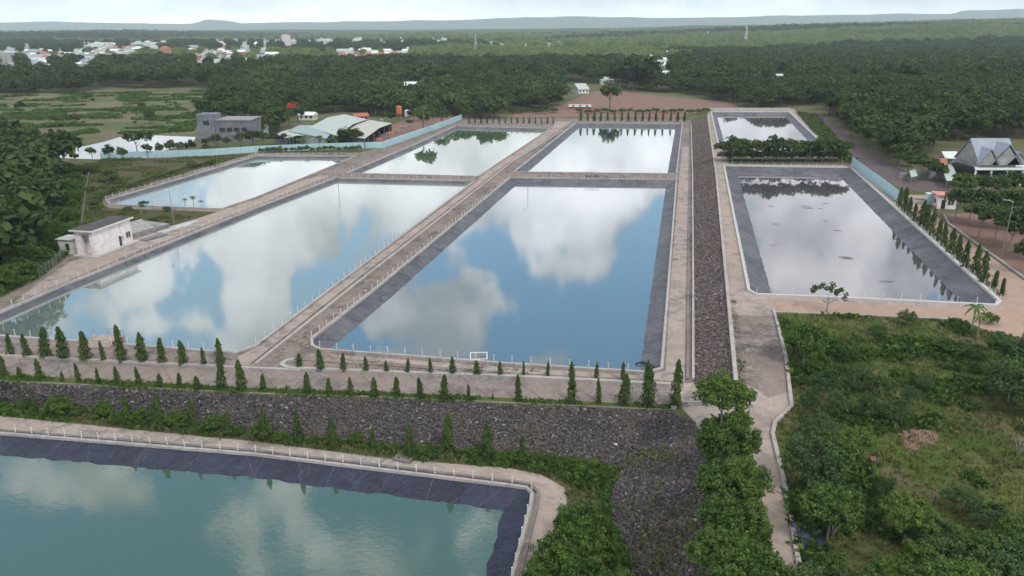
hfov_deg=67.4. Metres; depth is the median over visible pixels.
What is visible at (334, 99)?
forest tree
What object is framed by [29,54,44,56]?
house
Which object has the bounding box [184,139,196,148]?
forest tree
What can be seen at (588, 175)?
platform
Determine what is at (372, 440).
columnar tree
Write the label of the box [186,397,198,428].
columnar tree
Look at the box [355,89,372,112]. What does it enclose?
woodland tree
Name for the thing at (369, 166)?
pond liner
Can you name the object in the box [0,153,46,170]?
forest tree
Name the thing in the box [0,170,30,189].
forest tree
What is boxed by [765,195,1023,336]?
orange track
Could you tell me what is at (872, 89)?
forest tree
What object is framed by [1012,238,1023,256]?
broadleaf tree
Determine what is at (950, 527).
shrub
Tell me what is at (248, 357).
road
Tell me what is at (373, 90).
forest tree
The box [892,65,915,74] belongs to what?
forest tree
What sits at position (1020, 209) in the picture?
broadleaf tree
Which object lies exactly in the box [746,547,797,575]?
broadleaf tree
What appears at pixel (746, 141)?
broadleaf tree
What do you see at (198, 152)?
sheet metal fence
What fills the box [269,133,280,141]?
forest tree
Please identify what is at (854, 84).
forest tree
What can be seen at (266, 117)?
woodland tree
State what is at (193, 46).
house
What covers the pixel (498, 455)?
bush
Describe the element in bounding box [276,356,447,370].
kerb
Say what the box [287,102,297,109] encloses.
excavator
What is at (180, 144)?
woodland tree
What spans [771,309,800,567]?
kerb
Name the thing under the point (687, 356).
gutter
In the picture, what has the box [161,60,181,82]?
forest tree
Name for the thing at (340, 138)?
forest tree
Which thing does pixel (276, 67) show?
woodland tree
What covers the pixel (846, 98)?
forest tree
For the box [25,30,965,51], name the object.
terrain
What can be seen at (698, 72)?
forest tree
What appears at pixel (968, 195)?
broadleaf tree
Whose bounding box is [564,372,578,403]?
columnar tree
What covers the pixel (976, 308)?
palm tree
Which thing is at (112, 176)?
woodland tree
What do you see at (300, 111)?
forest tree
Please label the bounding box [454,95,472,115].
woodland tree
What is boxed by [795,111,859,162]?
road strip growth
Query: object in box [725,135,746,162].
forest tree
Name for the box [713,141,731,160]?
broadleaf tree
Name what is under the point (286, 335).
kerb
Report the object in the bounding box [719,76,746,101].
forest tree
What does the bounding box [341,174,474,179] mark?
electric fence
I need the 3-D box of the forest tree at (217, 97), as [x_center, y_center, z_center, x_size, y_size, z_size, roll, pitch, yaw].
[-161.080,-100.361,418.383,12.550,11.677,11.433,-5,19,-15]
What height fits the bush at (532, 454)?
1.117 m
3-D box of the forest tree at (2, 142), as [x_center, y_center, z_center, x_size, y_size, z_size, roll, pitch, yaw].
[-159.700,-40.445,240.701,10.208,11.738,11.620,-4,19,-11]
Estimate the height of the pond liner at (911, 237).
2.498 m
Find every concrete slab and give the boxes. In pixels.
[140,233,167,241]
[157,223,192,232]
[170,220,197,227]
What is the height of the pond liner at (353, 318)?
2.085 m
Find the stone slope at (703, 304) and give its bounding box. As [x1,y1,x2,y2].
[691,117,732,382]
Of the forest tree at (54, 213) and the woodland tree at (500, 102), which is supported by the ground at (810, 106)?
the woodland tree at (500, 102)
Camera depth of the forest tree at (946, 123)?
277.60 m
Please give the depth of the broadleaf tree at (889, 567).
56.88 m
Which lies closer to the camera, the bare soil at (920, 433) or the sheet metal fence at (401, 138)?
the bare soil at (920, 433)
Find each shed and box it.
[298,112,317,119]
[569,104,590,108]
[898,169,917,183]
[918,164,956,188]
[924,158,948,170]
[937,151,956,162]
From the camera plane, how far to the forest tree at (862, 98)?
340.00 m
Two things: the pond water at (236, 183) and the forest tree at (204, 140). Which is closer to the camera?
the pond water at (236, 183)
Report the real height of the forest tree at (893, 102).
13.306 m
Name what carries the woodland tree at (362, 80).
on the ground at (810, 106)
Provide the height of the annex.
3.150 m
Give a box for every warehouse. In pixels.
[276,130,304,144]
[289,125,330,143]
[311,114,366,142]
[342,120,391,148]
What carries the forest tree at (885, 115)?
on the ground at (810, 106)
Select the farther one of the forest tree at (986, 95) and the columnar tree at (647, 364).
the forest tree at (986, 95)
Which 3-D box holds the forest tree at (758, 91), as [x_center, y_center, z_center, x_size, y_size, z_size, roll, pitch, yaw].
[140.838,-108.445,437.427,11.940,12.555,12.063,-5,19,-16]
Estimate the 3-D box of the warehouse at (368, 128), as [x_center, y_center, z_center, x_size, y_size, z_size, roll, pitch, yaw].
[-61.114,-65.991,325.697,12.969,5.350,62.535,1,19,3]
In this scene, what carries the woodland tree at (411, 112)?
on the warehouse yard at (416, 124)
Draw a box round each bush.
[0,255,35,275]
[0,264,22,284]
[7,241,46,260]
[16,399,30,408]
[20,262,41,274]
[22,227,55,245]
[27,404,42,414]
[33,214,63,234]
[33,247,54,261]
[38,234,59,250]
[39,394,74,413]
[46,205,73,219]
[47,194,74,206]
[52,223,72,235]
[59,163,75,172]
[65,179,75,188]
[65,189,82,199]
[65,206,78,215]
[69,405,86,415]
[79,162,99,171]
[82,186,95,190]
[87,398,114,418]
[88,205,101,209]
[108,411,124,423]
[122,206,132,209]
[129,407,153,423]
[138,201,149,205]
[147,217,158,221]
[163,408,193,426]
[186,162,196,165]
[198,413,225,429]
[230,425,245,434]
[246,418,276,437]
[271,431,286,441]
[307,434,320,442]
[347,430,364,443]
[373,443,384,450]
[403,443,418,456]
[421,443,441,457]
[465,444,482,456]
[490,450,505,459]
[508,450,528,462]
[521,549,560,575]
[527,451,541,460]
[527,530,563,567]
[542,451,558,465]
[544,515,610,574]
[553,499,604,539]
[556,553,613,575]
[586,514,622,551]
[595,565,638,575]
[600,533,633,573]
[717,151,733,158]
[728,149,744,159]
[737,150,758,159]
[751,151,762,157]
[760,149,774,157]
[768,149,784,159]
[779,151,794,159]
[781,321,801,350]
[783,321,830,362]
[787,150,805,157]
[797,151,816,158]
[803,350,832,373]
[809,151,826,159]
[820,150,835,159]
[822,336,848,356]
[830,149,848,156]
[843,346,861,365]
[867,324,887,335]
[931,336,962,354]
[980,312,1000,322]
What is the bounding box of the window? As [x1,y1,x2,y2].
[125,231,130,237]
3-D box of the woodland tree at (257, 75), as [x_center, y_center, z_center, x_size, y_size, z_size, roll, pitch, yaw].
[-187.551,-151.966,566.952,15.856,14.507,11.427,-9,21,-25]
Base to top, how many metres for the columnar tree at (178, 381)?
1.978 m
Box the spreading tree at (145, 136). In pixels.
[121,131,151,151]
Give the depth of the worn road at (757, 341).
102.04 m
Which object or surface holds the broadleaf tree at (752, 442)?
on the ground at (810, 106)
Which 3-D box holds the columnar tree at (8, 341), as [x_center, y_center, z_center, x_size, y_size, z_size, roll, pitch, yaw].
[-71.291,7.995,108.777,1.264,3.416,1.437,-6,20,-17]
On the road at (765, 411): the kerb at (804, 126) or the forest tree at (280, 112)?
the kerb at (804, 126)
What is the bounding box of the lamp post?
[1001,199,1013,256]
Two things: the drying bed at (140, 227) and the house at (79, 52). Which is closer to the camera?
the drying bed at (140, 227)
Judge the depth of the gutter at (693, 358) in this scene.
139.19 m
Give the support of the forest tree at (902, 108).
on the ground at (810, 106)
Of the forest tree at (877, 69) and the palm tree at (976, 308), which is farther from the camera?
the forest tree at (877, 69)
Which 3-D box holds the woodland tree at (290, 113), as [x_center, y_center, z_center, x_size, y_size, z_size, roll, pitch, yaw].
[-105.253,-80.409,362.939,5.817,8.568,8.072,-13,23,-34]
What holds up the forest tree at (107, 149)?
on the yard at (151, 213)
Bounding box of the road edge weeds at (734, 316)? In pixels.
[728,299,747,384]
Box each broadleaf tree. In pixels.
[683,522,734,569]
[691,367,757,424]
[692,420,742,465]
[693,457,740,497]
[695,491,751,538]
[706,453,775,505]
[707,563,737,575]
[709,527,775,575]
[711,412,762,463]
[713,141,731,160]
[731,498,774,542]
[735,138,752,161]
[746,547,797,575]
[756,141,772,161]
[779,137,793,161]
[797,480,865,539]
[801,140,814,161]
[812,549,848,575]
[815,136,834,161]
[816,429,866,479]
[838,139,855,161]
[844,424,877,454]
[862,553,917,575]
[879,490,942,544]
[892,152,904,167]
[895,537,939,572]
[901,560,958,575]
[908,148,926,166]
[910,154,930,168]
[917,157,944,179]
[935,554,999,575]
[943,186,971,218]
[948,173,978,204]
[955,172,975,186]
[955,187,992,224]
[959,528,1011,568]
[963,199,997,237]
[967,173,987,202]
[976,189,999,224]
[978,202,1011,244]
[982,173,1012,204]
[983,186,1022,228]
[983,330,1017,355]
[994,511,1023,539]
[995,209,1023,250]
[1003,170,1023,189]
[1003,204,1023,216]
[1005,189,1023,231]
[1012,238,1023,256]
[1018,224,1023,234]
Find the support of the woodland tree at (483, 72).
on the ground at (810, 106)
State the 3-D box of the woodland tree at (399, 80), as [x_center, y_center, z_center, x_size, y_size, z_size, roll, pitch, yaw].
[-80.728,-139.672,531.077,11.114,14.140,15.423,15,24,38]
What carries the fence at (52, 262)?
on the ground at (810, 106)
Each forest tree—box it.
[0,119,21,128]
[0,126,15,135]
[0,126,31,134]
[0,131,27,145]
[0,140,6,148]
[0,144,26,154]
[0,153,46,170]
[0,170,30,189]
[0,246,15,258]
[1,145,64,167]
[2,140,35,151]
[7,156,37,171]
[8,127,28,137]
[13,101,26,110]
[19,132,57,146]
[23,134,78,158]
[25,166,67,182]
[25,171,68,196]
[27,128,41,136]
[27,178,67,204]
[37,135,78,157]
[37,161,61,174]
[40,129,83,148]
[43,205,58,218]
[52,159,67,170]
[64,113,81,125]
[101,144,114,159]
[142,109,155,123]
[155,142,163,150]
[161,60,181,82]
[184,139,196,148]
[201,138,208,143]
[203,93,225,102]
[214,85,236,92]
[220,137,231,146]
[221,91,239,100]
[234,100,255,115]
[245,130,260,145]
[247,103,263,113]
[250,108,266,115]
[256,103,275,127]
[261,120,266,129]
[266,106,287,131]
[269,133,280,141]
[293,108,304,122]
[322,89,340,111]
[325,91,341,112]
[334,135,345,140]
[336,126,350,142]
[347,89,361,112]
[347,128,363,138]
[366,87,377,111]
[386,111,395,122]
[432,65,451,75]
[492,90,506,111]
[539,85,560,108]
[609,59,631,87]
[617,55,650,90]
[617,72,631,87]
[636,54,664,90]
[686,68,706,77]
[708,78,724,99]
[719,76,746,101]
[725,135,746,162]
[745,139,765,162]
[748,86,766,107]
[756,64,775,74]
[761,86,777,107]
[763,134,783,162]
[775,84,794,105]
[781,139,806,162]
[804,140,823,162]
[805,81,820,103]
[817,87,846,114]
[819,96,836,115]
[821,80,840,89]
[823,139,843,162]
[832,91,848,104]
[837,93,863,106]
[837,105,850,126]
[838,107,866,134]
[839,100,859,125]
[843,79,862,88]
[844,102,870,108]
[847,93,872,106]
[848,116,866,138]
[854,113,895,146]
[862,107,887,115]
[863,86,877,92]
[865,65,884,73]
[866,120,900,153]
[867,79,879,86]
[874,95,893,104]
[876,97,911,111]
[876,126,919,162]
[877,124,908,156]
[878,100,903,111]
[878,113,890,120]
[884,64,903,73]
[885,141,915,165]
[886,62,908,67]
[889,111,921,123]
[891,103,916,115]
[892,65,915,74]
[893,111,908,118]
[896,126,923,144]
[898,121,932,139]
[904,64,925,74]
[904,104,932,114]
[907,83,924,93]
[908,113,939,147]
[910,115,944,147]
[914,101,938,106]
[915,92,932,99]
[917,135,929,148]
[923,113,952,143]
[925,126,943,152]
[927,106,941,113]
[929,92,950,101]
[929,105,946,112]
[931,124,951,150]
[934,113,954,145]
[936,95,960,103]
[941,102,963,130]
[941,109,964,139]
[942,100,966,108]
[943,90,963,97]
[948,108,973,141]
[949,93,968,98]
[952,96,974,104]
[956,85,975,92]
[957,106,974,136]
[958,100,979,107]
[967,61,991,73]
[967,101,993,111]
[968,93,986,100]
[969,89,990,97]
[970,112,994,137]
[980,85,992,92]
[981,97,1004,106]
[983,105,1005,131]
[984,109,1008,135]
[999,110,1023,138]
[1000,98,1016,106]
[1003,110,1021,134]
[1008,99,1023,108]
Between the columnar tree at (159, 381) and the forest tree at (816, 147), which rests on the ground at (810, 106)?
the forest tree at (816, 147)
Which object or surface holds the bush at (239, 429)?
on the ground at (810, 106)
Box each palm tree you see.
[963,304,988,329]
[973,314,990,337]
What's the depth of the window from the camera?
165.60 m
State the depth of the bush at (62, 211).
180.57 m
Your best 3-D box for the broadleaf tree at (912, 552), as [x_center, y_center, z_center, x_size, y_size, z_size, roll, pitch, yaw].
[31.050,21.315,58.769,3.420,4.191,3.208,3,19,9]
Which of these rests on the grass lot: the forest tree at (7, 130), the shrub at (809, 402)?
the shrub at (809, 402)
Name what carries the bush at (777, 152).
on the ground at (810, 106)
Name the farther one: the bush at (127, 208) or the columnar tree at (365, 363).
the bush at (127, 208)
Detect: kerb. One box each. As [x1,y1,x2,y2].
[0,177,474,353]
[0,354,300,371]
[0,380,670,410]
[0,429,539,575]
[0,431,532,575]
[105,155,355,208]
[250,135,555,363]
[254,130,563,364]
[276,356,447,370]
[279,357,673,386]
[310,177,676,373]
[346,125,550,176]
[513,122,682,173]
[671,401,734,410]
[707,117,737,380]
[711,111,824,150]
[723,165,1001,305]
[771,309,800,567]
[776,311,978,326]
[943,214,1023,278]
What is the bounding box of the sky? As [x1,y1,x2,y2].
[0,0,1023,23]
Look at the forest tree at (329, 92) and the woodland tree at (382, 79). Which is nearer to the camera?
the forest tree at (329, 92)
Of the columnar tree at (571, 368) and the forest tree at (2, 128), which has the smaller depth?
the columnar tree at (571, 368)
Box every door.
[118,234,124,245]
[940,200,945,208]
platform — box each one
[78,329,125,348]
[585,170,598,177]
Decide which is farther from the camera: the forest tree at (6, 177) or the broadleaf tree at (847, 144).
the broadleaf tree at (847, 144)
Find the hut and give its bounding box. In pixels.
[351,112,368,120]
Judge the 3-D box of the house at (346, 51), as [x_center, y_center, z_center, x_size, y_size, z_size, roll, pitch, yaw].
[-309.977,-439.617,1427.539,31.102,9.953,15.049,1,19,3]
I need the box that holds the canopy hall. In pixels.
[952,162,1023,184]
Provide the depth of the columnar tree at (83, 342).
106.62 m
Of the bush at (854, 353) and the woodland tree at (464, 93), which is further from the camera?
the woodland tree at (464, 93)
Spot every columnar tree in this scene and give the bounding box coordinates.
[0,356,7,375]
[5,333,15,353]
[16,366,22,377]
[20,334,32,356]
[30,398,39,414]
[33,358,44,379]
[34,326,52,358]
[52,326,70,358]
[59,371,63,380]
[59,392,67,411]
[73,363,81,381]
[77,331,94,360]
[94,367,101,383]
[98,340,106,361]
[111,324,129,362]
[112,366,121,384]
[117,395,133,424]
[134,332,151,361]
[134,367,142,384]
[150,393,166,430]
[154,337,167,363]
[156,373,163,386]
[175,340,188,365]
[175,373,181,385]
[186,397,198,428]
[193,375,202,389]
[200,347,206,364]
[213,357,227,390]
[214,338,227,364]
[222,412,235,436]
[234,359,249,392]
[258,374,267,388]
[258,407,269,442]
[292,409,305,443]
[295,353,303,367]
[302,372,312,394]
[315,349,324,371]
[325,378,332,394]
[326,417,341,449]
[340,352,347,371]
[347,377,354,395]
[362,356,369,370]
[369,377,379,397]
[369,427,376,447]
[383,360,389,371]
[392,377,401,397]
[404,358,409,372]
[404,424,415,451]
[415,377,424,398]
[427,358,433,372]
[438,374,450,400]
[438,412,456,457]
[449,357,456,373]
[465,385,471,400]
[473,360,481,374]
[476,424,496,460]
[497,361,503,374]
[514,374,522,401]
[518,435,527,459]
[521,361,525,374]
[544,361,549,375]
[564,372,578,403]
[568,361,575,376]
[593,362,599,378]
[593,378,601,402]
[615,373,632,405]
[619,362,625,378]
[639,365,656,407]
[642,360,649,380]
[665,359,683,407]
[895,186,903,206]
[900,187,908,211]
[903,196,912,215]
[908,203,918,221]
[915,200,927,224]
[921,204,931,228]
[925,208,937,234]
[934,219,943,240]
[940,221,948,246]
[945,228,957,253]
[954,234,963,259]
[958,240,971,268]
[968,244,982,274]
[977,251,992,282]
[991,270,999,285]
[991,271,997,286]
[999,278,1006,295]
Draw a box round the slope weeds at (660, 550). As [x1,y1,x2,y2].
[610,441,702,575]
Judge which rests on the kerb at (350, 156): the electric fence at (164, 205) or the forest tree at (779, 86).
the electric fence at (164, 205)
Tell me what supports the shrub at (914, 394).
on the grass lot
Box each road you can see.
[14,175,328,302]
[238,122,569,364]
[327,147,688,380]
[707,109,1005,571]
[734,315,787,397]
[813,109,1018,192]
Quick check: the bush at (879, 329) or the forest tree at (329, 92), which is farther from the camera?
the forest tree at (329, 92)
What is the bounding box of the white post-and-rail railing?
[511,483,532,574]
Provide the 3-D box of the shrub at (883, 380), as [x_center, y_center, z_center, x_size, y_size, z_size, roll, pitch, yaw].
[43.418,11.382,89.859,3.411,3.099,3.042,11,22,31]
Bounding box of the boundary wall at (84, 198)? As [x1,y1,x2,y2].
[81,169,89,224]
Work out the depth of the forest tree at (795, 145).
244.61 m
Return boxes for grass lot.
[775,313,1023,575]
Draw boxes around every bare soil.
[867,455,879,462]
[898,427,939,450]
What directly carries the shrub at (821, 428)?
on the grass lot
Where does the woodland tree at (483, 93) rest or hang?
on the ground at (810, 106)
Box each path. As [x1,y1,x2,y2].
[0,118,692,382]
[0,416,566,575]
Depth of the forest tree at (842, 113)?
335.50 m
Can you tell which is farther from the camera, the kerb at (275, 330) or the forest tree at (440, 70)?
the forest tree at (440, 70)
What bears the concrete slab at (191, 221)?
on the road at (69, 270)
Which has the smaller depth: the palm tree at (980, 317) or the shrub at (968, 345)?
the shrub at (968, 345)
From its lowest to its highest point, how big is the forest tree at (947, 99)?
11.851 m
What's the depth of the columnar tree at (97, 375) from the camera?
100.85 m
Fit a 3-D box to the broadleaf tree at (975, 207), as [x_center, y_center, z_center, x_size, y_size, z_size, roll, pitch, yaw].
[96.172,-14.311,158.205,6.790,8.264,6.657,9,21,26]
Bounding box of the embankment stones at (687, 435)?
[3,384,708,575]
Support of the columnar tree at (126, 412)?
on the ground at (810, 106)
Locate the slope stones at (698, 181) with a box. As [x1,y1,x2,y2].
[692,122,732,379]
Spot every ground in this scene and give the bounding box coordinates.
[0,52,1023,571]
[946,213,1023,274]
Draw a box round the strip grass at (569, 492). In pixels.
[4,406,620,574]
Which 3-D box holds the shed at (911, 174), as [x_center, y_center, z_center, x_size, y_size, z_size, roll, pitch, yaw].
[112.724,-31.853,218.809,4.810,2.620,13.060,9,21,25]
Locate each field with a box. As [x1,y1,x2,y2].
[0,86,305,150]
[512,91,736,117]
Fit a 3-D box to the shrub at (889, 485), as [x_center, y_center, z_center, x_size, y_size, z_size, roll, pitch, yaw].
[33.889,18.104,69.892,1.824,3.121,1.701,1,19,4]
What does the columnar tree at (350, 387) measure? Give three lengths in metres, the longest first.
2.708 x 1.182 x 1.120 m
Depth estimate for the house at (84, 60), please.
939.04 m
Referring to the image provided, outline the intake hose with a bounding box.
[635,361,654,367]
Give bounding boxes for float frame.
[470,352,487,359]
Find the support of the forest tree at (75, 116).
on the field at (109, 128)
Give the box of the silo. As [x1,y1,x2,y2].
[396,106,401,120]
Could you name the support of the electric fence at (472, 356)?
on the kerb at (338, 317)
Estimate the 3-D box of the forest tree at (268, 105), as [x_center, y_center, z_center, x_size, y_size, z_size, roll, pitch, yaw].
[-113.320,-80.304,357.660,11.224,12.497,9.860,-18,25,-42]
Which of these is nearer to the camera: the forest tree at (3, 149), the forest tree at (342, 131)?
the forest tree at (3, 149)
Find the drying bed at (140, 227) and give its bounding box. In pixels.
[130,219,169,236]
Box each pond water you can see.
[0,181,467,350]
[0,455,502,575]
[112,159,345,207]
[332,184,665,369]
[361,129,544,175]
[529,126,675,172]
[717,115,806,148]
[738,174,961,301]
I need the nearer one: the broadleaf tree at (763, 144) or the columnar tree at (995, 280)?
the columnar tree at (995, 280)
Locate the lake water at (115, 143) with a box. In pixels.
[60,135,195,158]
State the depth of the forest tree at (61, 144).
233.35 m
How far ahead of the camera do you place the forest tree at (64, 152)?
241.32 m
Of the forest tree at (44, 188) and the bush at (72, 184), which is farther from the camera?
the bush at (72, 184)
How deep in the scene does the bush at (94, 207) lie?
194.60 m
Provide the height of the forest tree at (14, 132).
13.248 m
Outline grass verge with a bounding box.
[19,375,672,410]
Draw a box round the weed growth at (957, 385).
[776,311,1023,575]
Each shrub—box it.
[779,430,849,486]
[789,559,826,575]
[796,391,822,411]
[802,408,837,437]
[802,412,847,436]
[807,369,843,397]
[824,389,855,415]
[827,523,837,536]
[833,563,876,575]
[840,364,872,388]
[856,390,884,416]
[868,370,899,396]
[874,472,896,496]
[882,399,913,421]
[895,309,918,323]
[899,385,923,405]
[902,515,964,550]
[914,375,933,388]
[919,533,986,568]
[938,479,987,513]
[954,339,986,355]
[964,531,1023,575]
[968,499,1014,529]
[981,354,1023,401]
[987,333,1023,360]
[988,357,1023,403]
[996,537,1023,575]
[1013,433,1023,455]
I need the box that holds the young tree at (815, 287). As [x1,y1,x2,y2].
[810,281,848,312]
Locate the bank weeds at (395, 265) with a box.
[279,136,556,374]
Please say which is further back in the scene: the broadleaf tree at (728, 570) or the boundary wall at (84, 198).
the boundary wall at (84, 198)
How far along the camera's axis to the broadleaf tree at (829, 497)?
63.38 m
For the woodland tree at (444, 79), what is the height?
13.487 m
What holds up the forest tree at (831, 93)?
on the ground at (810, 106)
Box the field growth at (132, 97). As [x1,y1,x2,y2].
[0,89,204,139]
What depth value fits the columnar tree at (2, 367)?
102.71 m
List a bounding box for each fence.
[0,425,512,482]
[3,329,235,350]
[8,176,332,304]
[37,245,66,277]
[100,142,383,158]
[105,152,255,197]
[109,200,220,207]
[255,178,473,341]
[311,175,508,337]
[319,341,645,368]
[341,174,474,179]
[349,123,455,170]
[383,114,461,147]
[518,174,676,177]
[661,177,676,365]
[710,108,790,109]
[724,164,749,286]
[756,287,996,302]
[851,157,899,201]
[851,164,1001,298]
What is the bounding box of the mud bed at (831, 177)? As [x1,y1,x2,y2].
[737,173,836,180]
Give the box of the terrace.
[2,357,672,403]
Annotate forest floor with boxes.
[0,161,84,287]
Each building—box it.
[0,51,13,65]
[159,46,171,53]
[196,112,261,141]
[281,34,290,44]
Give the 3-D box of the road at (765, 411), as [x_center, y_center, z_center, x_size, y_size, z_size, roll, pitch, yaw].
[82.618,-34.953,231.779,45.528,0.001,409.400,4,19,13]
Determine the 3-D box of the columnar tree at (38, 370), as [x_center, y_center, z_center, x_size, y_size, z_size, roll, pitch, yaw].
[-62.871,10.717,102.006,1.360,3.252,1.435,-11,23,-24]
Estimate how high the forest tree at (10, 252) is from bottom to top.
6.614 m
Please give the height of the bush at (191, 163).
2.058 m
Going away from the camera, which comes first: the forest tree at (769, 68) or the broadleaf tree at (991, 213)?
the broadleaf tree at (991, 213)
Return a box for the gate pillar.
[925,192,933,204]
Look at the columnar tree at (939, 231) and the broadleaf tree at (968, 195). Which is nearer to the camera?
the columnar tree at (939, 231)
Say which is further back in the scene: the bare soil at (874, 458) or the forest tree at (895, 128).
the forest tree at (895, 128)
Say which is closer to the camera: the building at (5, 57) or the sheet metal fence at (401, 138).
the sheet metal fence at (401, 138)
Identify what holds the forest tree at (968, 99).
on the ground at (810, 106)
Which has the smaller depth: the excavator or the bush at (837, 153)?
the bush at (837, 153)
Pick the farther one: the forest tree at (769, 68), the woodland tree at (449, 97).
the forest tree at (769, 68)
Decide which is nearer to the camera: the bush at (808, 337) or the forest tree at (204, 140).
the bush at (808, 337)
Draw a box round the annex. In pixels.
[55,234,76,253]
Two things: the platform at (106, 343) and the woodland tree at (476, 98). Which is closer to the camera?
the platform at (106, 343)
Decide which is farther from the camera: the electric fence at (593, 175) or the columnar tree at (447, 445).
the electric fence at (593, 175)
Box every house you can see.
[27,49,37,52]
[28,57,45,59]
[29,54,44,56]
[31,60,45,65]
[68,216,139,257]
[76,50,84,55]
[79,58,92,62]
[94,42,112,46]
[146,42,158,46]
[187,45,198,49]
[216,48,223,52]
[237,50,247,54]
[320,39,331,41]
[336,49,353,53]
[571,83,588,93]
[599,77,613,84]
[931,191,956,208]
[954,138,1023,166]
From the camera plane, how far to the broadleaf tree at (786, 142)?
246.27 m
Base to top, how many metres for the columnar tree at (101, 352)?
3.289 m
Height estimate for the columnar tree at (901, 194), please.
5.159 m
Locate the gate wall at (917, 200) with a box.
[909,198,924,202]
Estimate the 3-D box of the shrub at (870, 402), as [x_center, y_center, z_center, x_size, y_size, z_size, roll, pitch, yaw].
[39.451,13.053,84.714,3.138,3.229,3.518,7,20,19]
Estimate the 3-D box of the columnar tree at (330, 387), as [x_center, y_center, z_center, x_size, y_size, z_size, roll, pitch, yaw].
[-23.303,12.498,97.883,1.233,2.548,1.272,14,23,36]
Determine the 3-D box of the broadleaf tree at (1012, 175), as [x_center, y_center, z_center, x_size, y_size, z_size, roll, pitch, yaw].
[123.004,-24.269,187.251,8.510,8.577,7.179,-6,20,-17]
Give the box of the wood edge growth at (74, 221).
[0,165,83,295]
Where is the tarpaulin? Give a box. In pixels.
[792,520,825,547]
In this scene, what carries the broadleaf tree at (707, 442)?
on the ground at (810, 106)
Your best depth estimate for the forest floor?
236.66 m
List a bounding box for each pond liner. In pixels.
[0,178,471,334]
[0,435,529,575]
[108,156,349,203]
[313,178,675,369]
[350,126,547,172]
[517,123,681,172]
[712,112,815,143]
[725,166,996,303]
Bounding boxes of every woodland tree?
[48,113,63,126]
[84,147,96,159]
[98,168,115,181]
[106,173,121,183]
[116,147,127,160]
[140,144,152,157]
[163,139,177,149]
[174,142,184,149]
[201,143,209,148]
[208,134,221,146]
[232,131,245,146]
[250,73,265,77]
[257,77,273,83]
[258,131,269,145]
[261,114,275,132]
[271,64,288,73]
[278,66,296,75]
[280,133,290,138]
[286,109,295,126]
[292,67,311,75]
[355,78,366,83]
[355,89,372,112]
[359,100,377,115]
[364,94,388,115]
[374,77,394,83]
[374,91,392,111]
[381,101,391,110]
[389,76,406,84]
[392,67,408,76]
[392,96,412,116]
[402,64,419,81]
[406,108,414,121]
[415,89,438,99]
[417,96,434,106]
[418,63,435,76]
[432,99,443,106]
[433,108,449,121]
[438,77,452,82]
[440,91,461,113]
[452,95,470,113]
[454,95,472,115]
[454,99,472,108]
[457,90,472,97]
[469,91,478,112]
[472,94,486,112]
[475,68,497,77]
[475,96,492,118]
[477,89,489,111]
[485,100,498,118]
[487,93,501,113]
[492,97,509,117]
[507,69,523,75]
[526,79,537,87]
[549,82,562,101]
[553,84,569,101]
[600,80,621,109]
[902,154,915,171]
[927,162,949,181]
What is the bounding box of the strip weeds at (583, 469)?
[0,399,621,575]
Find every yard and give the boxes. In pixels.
[79,154,248,225]
[367,115,455,141]
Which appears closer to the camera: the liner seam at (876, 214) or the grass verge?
the grass verge
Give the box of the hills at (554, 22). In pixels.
[0,9,1023,30]
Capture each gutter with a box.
[686,130,689,379]
[691,124,694,379]
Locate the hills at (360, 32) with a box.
[194,25,745,37]
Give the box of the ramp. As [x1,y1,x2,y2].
[670,383,749,431]
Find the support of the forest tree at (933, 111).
on the ground at (810, 106)
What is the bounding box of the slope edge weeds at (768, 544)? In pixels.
[696,411,785,575]
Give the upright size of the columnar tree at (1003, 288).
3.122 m
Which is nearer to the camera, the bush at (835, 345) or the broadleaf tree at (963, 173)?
the bush at (835, 345)
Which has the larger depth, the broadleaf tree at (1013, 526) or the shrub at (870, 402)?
the shrub at (870, 402)
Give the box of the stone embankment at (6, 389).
[0,381,708,575]
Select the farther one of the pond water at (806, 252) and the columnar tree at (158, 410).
the pond water at (806, 252)
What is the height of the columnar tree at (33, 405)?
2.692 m
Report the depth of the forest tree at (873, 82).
448.93 m
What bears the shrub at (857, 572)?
on the grass lot
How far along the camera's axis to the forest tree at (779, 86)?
440.19 m
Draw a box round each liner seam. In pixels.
[0,437,529,572]
[329,179,673,365]
[733,167,978,300]
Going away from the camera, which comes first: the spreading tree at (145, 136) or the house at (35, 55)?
the spreading tree at (145, 136)

